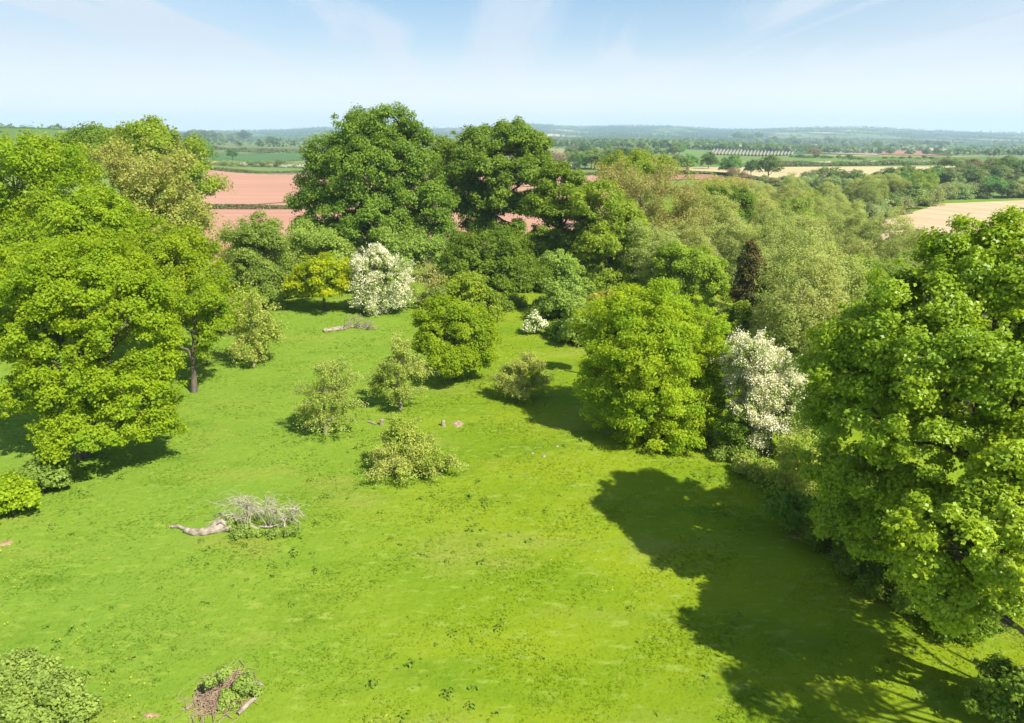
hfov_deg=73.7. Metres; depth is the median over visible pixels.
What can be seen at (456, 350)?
field maple
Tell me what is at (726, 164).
oak tree
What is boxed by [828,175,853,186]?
willow tree
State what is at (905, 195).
willow tree
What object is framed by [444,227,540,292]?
holm oak
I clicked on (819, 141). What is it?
willow tree
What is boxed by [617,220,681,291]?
willow tree
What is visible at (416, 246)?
elder bush
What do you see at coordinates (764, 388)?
hawthorn tree
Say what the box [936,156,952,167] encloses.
willow tree
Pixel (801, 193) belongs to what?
willow tree
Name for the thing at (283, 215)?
red field
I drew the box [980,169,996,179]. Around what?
willow tree
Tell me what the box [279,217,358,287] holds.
ash tree
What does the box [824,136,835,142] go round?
oak tree
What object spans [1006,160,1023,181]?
oak tree
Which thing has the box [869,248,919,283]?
alder tree
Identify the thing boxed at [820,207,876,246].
willow tree
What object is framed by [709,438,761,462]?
bramble bush
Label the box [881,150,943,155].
brown field
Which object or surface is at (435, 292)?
undergrowth bush
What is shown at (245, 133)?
oak tree
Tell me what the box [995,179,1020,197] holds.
oak tree
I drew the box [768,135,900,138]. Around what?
hill field
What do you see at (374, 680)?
weeds
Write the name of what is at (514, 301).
undergrowth bush
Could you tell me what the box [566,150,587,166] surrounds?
oak tree
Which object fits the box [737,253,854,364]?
willow tree
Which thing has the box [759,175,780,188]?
willow tree
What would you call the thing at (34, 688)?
nettle clump
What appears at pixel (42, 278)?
field maple
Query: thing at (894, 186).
willow tree
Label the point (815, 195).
lime tree
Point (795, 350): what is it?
undergrowth bush
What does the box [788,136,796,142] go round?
oak tree
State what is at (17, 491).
elder bush
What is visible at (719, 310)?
undergrowth bush
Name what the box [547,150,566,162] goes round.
ash tree
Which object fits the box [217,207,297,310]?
willow tree
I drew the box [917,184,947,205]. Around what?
willow tree
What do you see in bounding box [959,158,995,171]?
ash tree
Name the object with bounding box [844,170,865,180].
oak tree
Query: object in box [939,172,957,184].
willow tree
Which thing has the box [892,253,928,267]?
willow tree
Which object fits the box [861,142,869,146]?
oak tree
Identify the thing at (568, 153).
oak tree
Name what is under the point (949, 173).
willow tree
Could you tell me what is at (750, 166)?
oak tree
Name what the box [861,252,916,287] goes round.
alder tree
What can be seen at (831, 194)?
willow tree
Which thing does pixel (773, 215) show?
willow tree
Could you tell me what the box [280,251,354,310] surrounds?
golden maple
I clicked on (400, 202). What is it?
oak tree
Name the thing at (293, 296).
undergrowth bush
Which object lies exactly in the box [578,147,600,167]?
oak tree
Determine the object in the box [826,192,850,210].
willow tree
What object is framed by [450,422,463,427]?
soil patch
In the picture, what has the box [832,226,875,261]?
willow tree
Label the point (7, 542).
soil patch
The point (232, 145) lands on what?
pasture field
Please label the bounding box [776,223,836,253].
willow tree
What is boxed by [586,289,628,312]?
maple tree
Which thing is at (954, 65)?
sky
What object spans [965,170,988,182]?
willow tree
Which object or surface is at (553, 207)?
oak tree
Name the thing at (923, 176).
alder tree
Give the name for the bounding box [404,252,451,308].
thorn bush
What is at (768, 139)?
oak tree
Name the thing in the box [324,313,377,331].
fallen branch
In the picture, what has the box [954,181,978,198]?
willow tree
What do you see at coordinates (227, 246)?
hazel tree
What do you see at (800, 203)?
alder tree
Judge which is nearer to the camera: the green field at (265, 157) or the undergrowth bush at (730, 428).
the undergrowth bush at (730, 428)
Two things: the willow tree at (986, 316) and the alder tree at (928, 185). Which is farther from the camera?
the alder tree at (928, 185)
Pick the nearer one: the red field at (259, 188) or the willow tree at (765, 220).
the willow tree at (765, 220)
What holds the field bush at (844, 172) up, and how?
on the ground at (520, 616)
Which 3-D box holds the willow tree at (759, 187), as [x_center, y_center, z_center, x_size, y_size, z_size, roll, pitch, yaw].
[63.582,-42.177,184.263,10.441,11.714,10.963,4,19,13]
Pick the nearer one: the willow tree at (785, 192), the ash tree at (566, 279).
the ash tree at (566, 279)
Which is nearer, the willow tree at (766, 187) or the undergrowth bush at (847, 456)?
the undergrowth bush at (847, 456)
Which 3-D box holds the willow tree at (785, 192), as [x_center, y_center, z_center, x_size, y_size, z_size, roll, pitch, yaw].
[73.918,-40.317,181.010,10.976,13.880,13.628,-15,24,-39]
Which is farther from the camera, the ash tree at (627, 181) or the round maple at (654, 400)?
the ash tree at (627, 181)
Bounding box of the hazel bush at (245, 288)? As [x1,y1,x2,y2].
[200,282,267,335]
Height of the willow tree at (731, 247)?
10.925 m
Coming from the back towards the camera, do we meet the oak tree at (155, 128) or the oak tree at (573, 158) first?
the oak tree at (573, 158)
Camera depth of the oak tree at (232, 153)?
486.32 m
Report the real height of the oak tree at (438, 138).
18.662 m
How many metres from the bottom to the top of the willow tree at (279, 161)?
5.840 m
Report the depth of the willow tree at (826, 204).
155.10 m
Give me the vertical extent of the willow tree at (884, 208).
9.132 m
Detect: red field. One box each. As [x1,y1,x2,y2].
[185,181,613,262]
[201,170,600,205]
[644,174,757,183]
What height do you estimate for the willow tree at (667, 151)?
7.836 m
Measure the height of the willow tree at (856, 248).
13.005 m
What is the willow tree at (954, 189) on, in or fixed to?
on the ground at (520, 616)
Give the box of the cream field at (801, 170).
[679,166,954,178]
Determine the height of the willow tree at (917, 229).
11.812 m
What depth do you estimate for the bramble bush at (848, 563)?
29.20 m
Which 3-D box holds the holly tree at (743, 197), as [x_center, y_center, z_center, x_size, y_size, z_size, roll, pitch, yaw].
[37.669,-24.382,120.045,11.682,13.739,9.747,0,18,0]
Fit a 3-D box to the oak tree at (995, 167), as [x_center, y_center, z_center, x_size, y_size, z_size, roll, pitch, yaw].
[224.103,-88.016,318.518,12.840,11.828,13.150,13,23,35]
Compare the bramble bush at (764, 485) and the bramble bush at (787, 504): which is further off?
the bramble bush at (764, 485)
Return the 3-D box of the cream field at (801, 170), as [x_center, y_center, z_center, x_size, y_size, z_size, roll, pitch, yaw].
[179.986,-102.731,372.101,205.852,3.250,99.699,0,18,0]
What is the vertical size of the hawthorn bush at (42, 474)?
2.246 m
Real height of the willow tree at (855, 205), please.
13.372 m
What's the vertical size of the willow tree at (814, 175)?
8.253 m
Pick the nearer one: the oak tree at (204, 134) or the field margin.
the field margin
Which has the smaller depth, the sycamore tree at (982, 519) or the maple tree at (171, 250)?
the sycamore tree at (982, 519)
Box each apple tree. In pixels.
[219,272,288,367]
[291,355,368,437]
[359,331,442,409]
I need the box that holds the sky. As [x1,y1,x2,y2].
[0,0,1023,132]
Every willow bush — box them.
[220,159,239,165]
[251,160,264,166]
[262,160,278,164]
[771,178,797,186]
[790,176,819,183]
[800,170,822,177]
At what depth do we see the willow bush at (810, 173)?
329.08 m
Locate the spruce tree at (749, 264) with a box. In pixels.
[724,238,769,308]
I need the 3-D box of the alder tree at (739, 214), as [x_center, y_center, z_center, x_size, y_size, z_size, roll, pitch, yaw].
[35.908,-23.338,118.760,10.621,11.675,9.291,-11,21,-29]
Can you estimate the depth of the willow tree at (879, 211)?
204.91 m
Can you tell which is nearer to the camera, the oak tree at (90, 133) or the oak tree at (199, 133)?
the oak tree at (90, 133)
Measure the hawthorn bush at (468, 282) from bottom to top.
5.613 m
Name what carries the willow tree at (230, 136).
on the ground at (520, 616)
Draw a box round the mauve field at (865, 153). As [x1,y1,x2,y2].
[801,148,878,154]
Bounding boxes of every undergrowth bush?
[225,278,263,297]
[279,282,312,298]
[340,274,366,293]
[418,281,448,303]
[429,257,473,277]
[487,291,528,312]
[520,264,555,292]
[521,295,564,319]
[542,319,576,341]
[701,305,737,349]
[710,405,757,453]
[775,327,817,376]
[781,409,844,458]
[821,440,860,498]
[832,526,894,578]
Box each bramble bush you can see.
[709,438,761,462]
[730,453,777,482]
[754,485,840,532]
[758,477,805,493]
[796,520,857,559]
[828,546,895,579]
[851,563,902,600]
[887,581,942,620]
[920,601,1018,652]
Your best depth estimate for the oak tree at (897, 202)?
215.64 m
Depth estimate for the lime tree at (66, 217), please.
55.58 m
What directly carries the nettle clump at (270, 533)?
on the ground at (520, 616)
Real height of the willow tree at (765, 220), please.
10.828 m
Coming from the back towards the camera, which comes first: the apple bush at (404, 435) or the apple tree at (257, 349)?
the apple tree at (257, 349)
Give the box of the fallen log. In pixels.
[169,518,234,535]
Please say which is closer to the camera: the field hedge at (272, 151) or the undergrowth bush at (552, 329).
the undergrowth bush at (552, 329)
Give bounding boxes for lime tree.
[0,182,154,298]
[591,147,677,205]
[642,240,732,304]
[787,208,827,227]
[807,189,825,207]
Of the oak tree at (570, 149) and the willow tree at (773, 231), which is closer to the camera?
the willow tree at (773, 231)
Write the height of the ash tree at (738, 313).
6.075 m
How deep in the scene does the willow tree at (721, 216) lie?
108.06 m
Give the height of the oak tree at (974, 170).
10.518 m
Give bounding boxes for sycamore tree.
[566,178,657,292]
[780,205,1023,611]
[876,406,1023,642]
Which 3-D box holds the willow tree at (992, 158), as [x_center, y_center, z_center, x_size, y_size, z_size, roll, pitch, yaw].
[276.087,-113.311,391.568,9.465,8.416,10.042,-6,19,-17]
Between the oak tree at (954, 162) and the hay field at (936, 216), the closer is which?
the hay field at (936, 216)
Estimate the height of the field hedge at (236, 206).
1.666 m
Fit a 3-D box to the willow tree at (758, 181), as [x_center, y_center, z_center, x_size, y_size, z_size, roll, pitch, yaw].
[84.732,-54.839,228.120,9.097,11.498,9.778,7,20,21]
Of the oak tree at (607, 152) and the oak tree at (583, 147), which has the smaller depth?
the oak tree at (607, 152)
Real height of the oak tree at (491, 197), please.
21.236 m
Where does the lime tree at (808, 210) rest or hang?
on the ground at (520, 616)
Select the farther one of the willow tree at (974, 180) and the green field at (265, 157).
the green field at (265, 157)
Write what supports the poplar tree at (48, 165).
on the ground at (520, 616)
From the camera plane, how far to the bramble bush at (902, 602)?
26.16 m
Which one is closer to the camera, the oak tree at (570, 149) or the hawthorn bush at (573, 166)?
the hawthorn bush at (573, 166)
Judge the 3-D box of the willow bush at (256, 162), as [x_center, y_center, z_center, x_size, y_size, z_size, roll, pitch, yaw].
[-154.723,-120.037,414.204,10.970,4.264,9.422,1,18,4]
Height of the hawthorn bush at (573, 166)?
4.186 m
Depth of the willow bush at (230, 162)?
392.97 m
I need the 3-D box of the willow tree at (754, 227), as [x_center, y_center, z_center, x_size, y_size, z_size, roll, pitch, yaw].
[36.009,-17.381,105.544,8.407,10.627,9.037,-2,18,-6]
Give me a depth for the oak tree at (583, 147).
683.73 m
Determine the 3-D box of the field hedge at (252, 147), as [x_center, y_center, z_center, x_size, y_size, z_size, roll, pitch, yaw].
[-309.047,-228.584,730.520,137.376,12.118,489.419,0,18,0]
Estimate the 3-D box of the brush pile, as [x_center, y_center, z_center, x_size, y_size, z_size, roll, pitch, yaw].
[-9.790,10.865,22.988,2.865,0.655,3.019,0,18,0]
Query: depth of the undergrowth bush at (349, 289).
81.59 m
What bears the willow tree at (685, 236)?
on the ground at (520, 616)
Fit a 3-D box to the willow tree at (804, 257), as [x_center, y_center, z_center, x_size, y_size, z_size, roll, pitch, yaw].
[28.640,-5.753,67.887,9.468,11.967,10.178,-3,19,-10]
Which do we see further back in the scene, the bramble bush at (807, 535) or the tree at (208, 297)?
the tree at (208, 297)
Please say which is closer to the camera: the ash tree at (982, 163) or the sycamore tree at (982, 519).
the sycamore tree at (982, 519)
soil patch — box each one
[0,540,13,545]
[142,713,161,717]
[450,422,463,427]
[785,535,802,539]
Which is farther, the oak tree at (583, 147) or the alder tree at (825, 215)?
the oak tree at (583, 147)
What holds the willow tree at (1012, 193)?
on the ground at (520, 616)
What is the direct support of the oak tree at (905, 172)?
on the ground at (520, 616)
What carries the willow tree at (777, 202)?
on the ground at (520, 616)
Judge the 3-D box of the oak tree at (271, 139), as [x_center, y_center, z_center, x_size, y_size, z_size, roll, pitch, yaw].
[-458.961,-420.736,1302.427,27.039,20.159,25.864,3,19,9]
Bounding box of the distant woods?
[0,123,1023,155]
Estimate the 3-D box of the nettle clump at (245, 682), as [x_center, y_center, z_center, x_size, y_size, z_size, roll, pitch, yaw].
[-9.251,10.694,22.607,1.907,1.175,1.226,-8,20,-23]
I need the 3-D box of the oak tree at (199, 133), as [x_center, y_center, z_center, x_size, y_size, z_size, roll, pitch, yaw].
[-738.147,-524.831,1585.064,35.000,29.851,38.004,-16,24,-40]
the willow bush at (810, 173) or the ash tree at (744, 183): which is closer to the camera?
the ash tree at (744, 183)
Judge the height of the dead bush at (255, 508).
2.060 m
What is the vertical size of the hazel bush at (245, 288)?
5.118 m
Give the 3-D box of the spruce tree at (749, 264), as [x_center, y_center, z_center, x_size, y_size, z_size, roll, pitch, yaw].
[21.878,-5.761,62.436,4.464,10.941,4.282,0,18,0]
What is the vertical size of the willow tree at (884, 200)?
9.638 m
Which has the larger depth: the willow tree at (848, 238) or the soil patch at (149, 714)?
the willow tree at (848, 238)
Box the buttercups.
[0,344,1014,721]
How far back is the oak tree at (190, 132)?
1423.57 m
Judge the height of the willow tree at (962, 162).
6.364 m
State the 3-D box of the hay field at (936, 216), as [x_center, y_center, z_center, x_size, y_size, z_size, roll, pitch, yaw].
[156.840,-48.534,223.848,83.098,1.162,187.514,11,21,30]
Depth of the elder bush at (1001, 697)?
21.57 m
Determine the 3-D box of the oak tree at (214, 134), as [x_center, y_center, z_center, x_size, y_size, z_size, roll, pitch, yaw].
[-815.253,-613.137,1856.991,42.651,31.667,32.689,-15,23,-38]
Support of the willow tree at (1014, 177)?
on the ground at (520, 616)
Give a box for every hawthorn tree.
[346,241,416,315]
[709,325,812,457]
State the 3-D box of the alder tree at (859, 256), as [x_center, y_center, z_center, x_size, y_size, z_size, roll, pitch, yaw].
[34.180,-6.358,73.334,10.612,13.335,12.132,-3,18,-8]
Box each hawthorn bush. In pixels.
[16,455,72,491]
[439,270,505,322]
[522,309,548,333]
[569,163,580,168]
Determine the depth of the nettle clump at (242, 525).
32.55 m
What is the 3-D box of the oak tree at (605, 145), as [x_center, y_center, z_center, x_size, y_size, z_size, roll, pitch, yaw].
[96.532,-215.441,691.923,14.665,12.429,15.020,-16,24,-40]
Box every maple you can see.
[0,227,191,466]
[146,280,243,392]
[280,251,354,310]
[409,294,503,380]
[564,274,740,455]
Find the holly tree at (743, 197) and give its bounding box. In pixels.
[699,185,759,256]
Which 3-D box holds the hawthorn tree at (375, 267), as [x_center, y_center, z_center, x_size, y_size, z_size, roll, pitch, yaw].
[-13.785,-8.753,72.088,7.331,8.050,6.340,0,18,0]
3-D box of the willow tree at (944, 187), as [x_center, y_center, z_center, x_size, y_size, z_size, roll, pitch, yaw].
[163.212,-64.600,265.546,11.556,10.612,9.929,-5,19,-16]
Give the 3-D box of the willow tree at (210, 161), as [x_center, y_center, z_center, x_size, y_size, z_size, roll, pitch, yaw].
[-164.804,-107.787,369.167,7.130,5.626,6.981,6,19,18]
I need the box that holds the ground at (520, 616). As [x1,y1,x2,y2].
[0,124,1023,722]
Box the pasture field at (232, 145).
[181,140,306,153]
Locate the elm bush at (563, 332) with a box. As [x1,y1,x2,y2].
[556,300,597,345]
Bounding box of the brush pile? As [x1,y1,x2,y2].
[170,659,263,722]
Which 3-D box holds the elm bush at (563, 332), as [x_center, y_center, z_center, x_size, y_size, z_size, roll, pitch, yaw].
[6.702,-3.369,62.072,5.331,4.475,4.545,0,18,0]
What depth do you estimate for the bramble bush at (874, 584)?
28.05 m
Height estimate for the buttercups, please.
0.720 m
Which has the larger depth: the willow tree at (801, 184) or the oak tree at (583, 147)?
the oak tree at (583, 147)
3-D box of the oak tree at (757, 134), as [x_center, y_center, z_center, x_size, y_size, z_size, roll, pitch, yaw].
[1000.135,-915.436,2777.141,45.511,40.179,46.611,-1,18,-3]
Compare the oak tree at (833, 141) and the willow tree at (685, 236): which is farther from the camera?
the oak tree at (833, 141)
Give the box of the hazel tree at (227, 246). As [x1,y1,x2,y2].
[207,215,240,276]
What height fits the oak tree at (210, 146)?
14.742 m
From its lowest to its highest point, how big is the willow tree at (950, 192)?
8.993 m
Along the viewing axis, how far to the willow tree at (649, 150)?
670.90 m
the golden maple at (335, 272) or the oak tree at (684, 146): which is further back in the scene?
the oak tree at (684, 146)
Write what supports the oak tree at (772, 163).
on the ground at (520, 616)
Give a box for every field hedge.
[205,180,589,208]
[211,167,597,174]
[213,145,323,152]
[215,147,324,149]
[676,170,842,179]
[779,159,965,165]
[899,149,953,155]
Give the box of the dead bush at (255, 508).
[193,490,309,531]
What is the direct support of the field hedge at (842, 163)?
on the ground at (520, 616)
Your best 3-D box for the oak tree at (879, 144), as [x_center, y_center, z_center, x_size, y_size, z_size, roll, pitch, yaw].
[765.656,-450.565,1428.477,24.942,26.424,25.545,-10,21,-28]
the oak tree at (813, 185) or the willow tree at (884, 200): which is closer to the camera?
the willow tree at (884, 200)
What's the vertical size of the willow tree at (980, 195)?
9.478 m
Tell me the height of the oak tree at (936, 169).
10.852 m
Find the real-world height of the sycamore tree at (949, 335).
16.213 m
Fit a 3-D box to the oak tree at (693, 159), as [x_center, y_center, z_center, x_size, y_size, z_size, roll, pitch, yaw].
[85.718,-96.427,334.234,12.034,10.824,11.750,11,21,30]
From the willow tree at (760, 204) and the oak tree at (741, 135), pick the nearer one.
the willow tree at (760, 204)
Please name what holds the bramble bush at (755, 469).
on the ground at (520, 616)
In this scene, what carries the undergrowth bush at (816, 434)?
on the ground at (520, 616)
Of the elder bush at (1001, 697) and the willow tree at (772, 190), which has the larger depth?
the willow tree at (772, 190)
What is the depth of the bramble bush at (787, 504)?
32.11 m
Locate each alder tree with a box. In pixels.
[699,202,752,239]
[774,195,814,223]
[804,241,874,302]
[812,210,844,231]
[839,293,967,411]
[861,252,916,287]
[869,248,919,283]
[905,168,939,192]
[910,171,938,190]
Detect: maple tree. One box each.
[81,214,235,343]
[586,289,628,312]
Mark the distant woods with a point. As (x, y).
(763, 145)
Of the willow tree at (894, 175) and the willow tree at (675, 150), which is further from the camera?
the willow tree at (675, 150)
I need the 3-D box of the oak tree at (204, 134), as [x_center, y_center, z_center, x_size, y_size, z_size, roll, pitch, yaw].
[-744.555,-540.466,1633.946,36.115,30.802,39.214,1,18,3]
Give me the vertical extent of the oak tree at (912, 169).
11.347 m
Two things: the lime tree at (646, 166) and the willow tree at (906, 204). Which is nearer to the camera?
the lime tree at (646, 166)
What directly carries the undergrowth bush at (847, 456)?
on the ground at (520, 616)
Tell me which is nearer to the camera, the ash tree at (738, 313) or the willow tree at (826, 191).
the ash tree at (738, 313)
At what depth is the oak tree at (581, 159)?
378.80 m
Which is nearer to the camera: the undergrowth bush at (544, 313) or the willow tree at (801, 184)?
the undergrowth bush at (544, 313)
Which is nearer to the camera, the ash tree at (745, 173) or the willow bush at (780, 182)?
the willow bush at (780, 182)
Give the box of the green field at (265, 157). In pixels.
[201,151,304,162]
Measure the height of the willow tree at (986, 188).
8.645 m
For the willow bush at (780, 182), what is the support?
on the ground at (520, 616)
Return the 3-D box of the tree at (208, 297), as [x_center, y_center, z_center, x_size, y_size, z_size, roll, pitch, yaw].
[-23.262,-1.600,49.772,7.183,8.744,4.688,0,18,0]
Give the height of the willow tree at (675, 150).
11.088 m
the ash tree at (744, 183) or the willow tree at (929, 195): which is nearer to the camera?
the ash tree at (744, 183)
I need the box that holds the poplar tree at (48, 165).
[0,121,113,247]
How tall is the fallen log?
0.732 m
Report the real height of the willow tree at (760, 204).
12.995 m
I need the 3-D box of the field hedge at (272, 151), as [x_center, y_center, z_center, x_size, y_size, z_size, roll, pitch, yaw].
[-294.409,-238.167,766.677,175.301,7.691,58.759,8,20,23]
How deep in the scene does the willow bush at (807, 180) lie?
295.15 m
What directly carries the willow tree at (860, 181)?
on the ground at (520, 616)
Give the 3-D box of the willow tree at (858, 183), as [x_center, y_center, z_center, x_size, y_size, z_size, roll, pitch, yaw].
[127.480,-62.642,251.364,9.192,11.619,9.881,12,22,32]
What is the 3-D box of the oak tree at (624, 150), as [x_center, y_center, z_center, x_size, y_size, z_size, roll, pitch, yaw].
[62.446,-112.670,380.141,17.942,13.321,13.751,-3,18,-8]
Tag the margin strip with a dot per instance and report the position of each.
(289, 173)
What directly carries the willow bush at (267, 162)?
on the ground at (520, 616)
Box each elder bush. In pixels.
[0,470,41,514]
[374,222,450,283]
[761,427,839,497]
[960,650,1023,722]
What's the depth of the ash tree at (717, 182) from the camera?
138.85 m
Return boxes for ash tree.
[78,121,225,242]
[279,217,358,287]
[534,248,597,316]
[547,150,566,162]
[590,154,714,247]
[680,173,743,209]
[716,173,755,192]
[718,298,779,343]
[726,167,740,177]
[739,170,748,177]
[806,147,821,157]
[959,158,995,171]
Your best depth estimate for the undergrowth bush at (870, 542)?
29.49 m
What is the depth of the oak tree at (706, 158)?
383.36 m
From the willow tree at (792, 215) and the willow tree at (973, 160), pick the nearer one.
the willow tree at (792, 215)
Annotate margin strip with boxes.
[214,170,589,175]
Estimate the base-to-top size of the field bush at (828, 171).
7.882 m
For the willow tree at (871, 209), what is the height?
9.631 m
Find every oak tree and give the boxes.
[54,121,136,192]
[96,111,235,215]
[182,130,196,135]
[187,129,201,137]
[189,139,218,158]
[196,129,208,137]
[208,130,218,137]
[225,148,238,158]
[238,130,252,139]
[264,136,278,144]
[282,100,469,253]
[426,134,463,188]
[435,115,557,241]
[520,158,607,270]
[563,151,572,161]
[564,146,574,152]
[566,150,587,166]
[576,151,594,169]
[577,144,590,150]
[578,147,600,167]
[583,149,602,169]
[595,148,616,164]
[600,143,613,149]
[613,147,631,159]
[674,143,687,151]
[676,153,699,169]
[699,151,719,168]
[717,154,744,175]
[736,132,747,138]
[743,159,759,174]
[753,131,763,137]
[754,154,784,177]
[765,137,774,142]
[770,136,779,141]
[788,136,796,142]
[804,177,834,193]
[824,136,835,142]
[831,137,841,144]
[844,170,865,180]
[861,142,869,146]
[871,140,884,149]
[879,167,903,177]
[881,191,904,208]
[891,166,911,176]
[895,182,929,210]
[897,165,923,178]
[921,165,949,176]
[947,158,959,166]
[956,164,984,183]
[979,175,1007,193]
[980,160,1008,175]
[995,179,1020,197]
[996,155,1018,166]
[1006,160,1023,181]
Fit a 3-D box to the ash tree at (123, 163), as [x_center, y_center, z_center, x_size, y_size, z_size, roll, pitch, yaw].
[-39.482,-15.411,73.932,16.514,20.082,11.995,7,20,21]
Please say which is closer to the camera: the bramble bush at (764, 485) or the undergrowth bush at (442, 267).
the bramble bush at (764, 485)
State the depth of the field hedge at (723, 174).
332.37 m
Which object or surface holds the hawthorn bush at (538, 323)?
on the ground at (520, 616)
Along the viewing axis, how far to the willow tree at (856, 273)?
59.48 m
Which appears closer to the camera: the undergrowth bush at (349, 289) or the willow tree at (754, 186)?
the undergrowth bush at (349, 289)
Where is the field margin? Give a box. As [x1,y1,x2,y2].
[885,198,1023,219]
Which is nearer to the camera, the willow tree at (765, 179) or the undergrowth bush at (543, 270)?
the undergrowth bush at (543, 270)
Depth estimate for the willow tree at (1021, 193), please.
275.14 m
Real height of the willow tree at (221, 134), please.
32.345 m
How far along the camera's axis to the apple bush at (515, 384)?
48.30 m
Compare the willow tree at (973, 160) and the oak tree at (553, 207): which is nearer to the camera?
the oak tree at (553, 207)
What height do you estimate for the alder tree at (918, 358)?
11.272 m
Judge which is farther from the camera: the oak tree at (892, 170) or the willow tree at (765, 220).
the oak tree at (892, 170)
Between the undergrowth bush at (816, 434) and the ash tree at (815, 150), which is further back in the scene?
the ash tree at (815, 150)
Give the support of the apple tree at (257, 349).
on the ground at (520, 616)
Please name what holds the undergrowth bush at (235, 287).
on the ground at (520, 616)
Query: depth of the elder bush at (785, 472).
34.56 m
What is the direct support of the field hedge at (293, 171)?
on the margin strip
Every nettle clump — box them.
[0,646,105,722]
[200,663,264,713]
[221,515,252,530]
[229,525,302,539]
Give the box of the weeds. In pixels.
[0,308,835,722]
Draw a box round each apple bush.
[361,411,468,486]
[488,349,554,402]
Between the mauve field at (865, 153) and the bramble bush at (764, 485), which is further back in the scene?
the mauve field at (865, 153)
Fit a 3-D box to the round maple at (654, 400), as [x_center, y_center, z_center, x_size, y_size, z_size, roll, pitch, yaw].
[8.826,-0.020,41.721,11.032,10.334,9.033,0,18,0]
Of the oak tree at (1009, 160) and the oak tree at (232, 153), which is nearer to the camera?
the oak tree at (1009, 160)
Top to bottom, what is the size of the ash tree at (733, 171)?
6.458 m
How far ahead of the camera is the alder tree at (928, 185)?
246.21 m
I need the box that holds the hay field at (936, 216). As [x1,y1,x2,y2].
[863,200,1023,240]
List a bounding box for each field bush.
[816,166,843,177]
[830,170,849,178]
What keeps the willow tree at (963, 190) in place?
on the ground at (520, 616)
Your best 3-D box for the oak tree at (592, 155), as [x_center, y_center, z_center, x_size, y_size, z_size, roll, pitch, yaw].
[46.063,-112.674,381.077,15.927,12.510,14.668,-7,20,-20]
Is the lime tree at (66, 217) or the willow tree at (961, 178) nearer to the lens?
the lime tree at (66, 217)
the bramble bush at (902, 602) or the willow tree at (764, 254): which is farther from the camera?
the willow tree at (764, 254)
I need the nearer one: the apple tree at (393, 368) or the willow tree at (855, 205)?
the apple tree at (393, 368)
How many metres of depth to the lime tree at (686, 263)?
75.46 m
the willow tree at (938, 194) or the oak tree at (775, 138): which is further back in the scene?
the oak tree at (775, 138)
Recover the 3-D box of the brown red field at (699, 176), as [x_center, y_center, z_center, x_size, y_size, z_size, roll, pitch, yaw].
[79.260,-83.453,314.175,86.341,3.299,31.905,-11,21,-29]
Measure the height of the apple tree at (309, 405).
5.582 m
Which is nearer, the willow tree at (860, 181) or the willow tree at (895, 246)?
the willow tree at (895, 246)
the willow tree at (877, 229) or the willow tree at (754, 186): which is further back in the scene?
the willow tree at (754, 186)
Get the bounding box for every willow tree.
[201,157,213,165]
[213,131,224,139]
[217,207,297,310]
[226,133,235,140]
[275,159,285,164]
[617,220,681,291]
[642,145,654,152]
[663,149,671,153]
[669,215,722,278]
[670,145,681,154]
[688,183,739,252]
[703,216,761,274]
[720,215,774,248]
[724,240,784,302]
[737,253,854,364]
[743,191,780,223]
[747,184,767,199]
[748,182,764,198]
[748,207,785,225]
[751,183,771,198]
[751,204,799,244]
[754,216,814,259]
[754,226,879,327]
[757,180,775,194]
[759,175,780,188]
[765,241,850,300]
[767,186,778,197]
[769,183,808,203]
[776,196,787,205]
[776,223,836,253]
[778,205,828,241]
[779,172,814,192]
[786,190,825,213]
[805,174,820,185]
[811,196,837,214]
[812,181,841,197]
[814,198,867,232]
[815,138,823,144]
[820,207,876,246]
[825,188,849,203]
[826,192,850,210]
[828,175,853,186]
[828,237,880,262]
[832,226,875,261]
[844,174,883,202]
[846,176,869,196]
[849,178,889,204]
[853,206,915,252]
[862,202,877,220]
[863,174,886,192]
[863,203,884,222]
[867,171,886,178]
[867,231,923,268]
[872,199,895,219]
[877,168,901,185]
[882,198,899,217]
[883,175,911,194]
[890,192,917,213]
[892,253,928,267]
[894,194,915,214]
[908,226,949,250]
[908,307,1007,327]
[913,188,935,207]
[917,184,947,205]
[932,167,958,184]
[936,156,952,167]
[937,184,948,196]
[938,182,960,198]
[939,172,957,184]
[940,185,954,200]
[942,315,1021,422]
[946,167,966,182]
[948,183,970,198]
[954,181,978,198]
[955,159,967,167]
[962,182,989,198]
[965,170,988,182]
[967,159,981,164]
[974,182,994,198]
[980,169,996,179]
[986,156,998,162]
[989,167,1015,178]
[996,183,1023,197]
[1004,168,1022,180]
[1014,181,1023,197]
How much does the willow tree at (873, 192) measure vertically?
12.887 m
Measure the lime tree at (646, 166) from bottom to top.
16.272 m
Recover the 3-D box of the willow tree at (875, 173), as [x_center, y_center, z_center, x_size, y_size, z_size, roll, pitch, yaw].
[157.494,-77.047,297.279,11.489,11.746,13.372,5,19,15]
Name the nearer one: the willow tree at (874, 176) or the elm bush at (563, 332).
the elm bush at (563, 332)
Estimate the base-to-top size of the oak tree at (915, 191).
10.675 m
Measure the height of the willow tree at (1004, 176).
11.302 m
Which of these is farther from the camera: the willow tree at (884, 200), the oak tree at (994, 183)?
the oak tree at (994, 183)

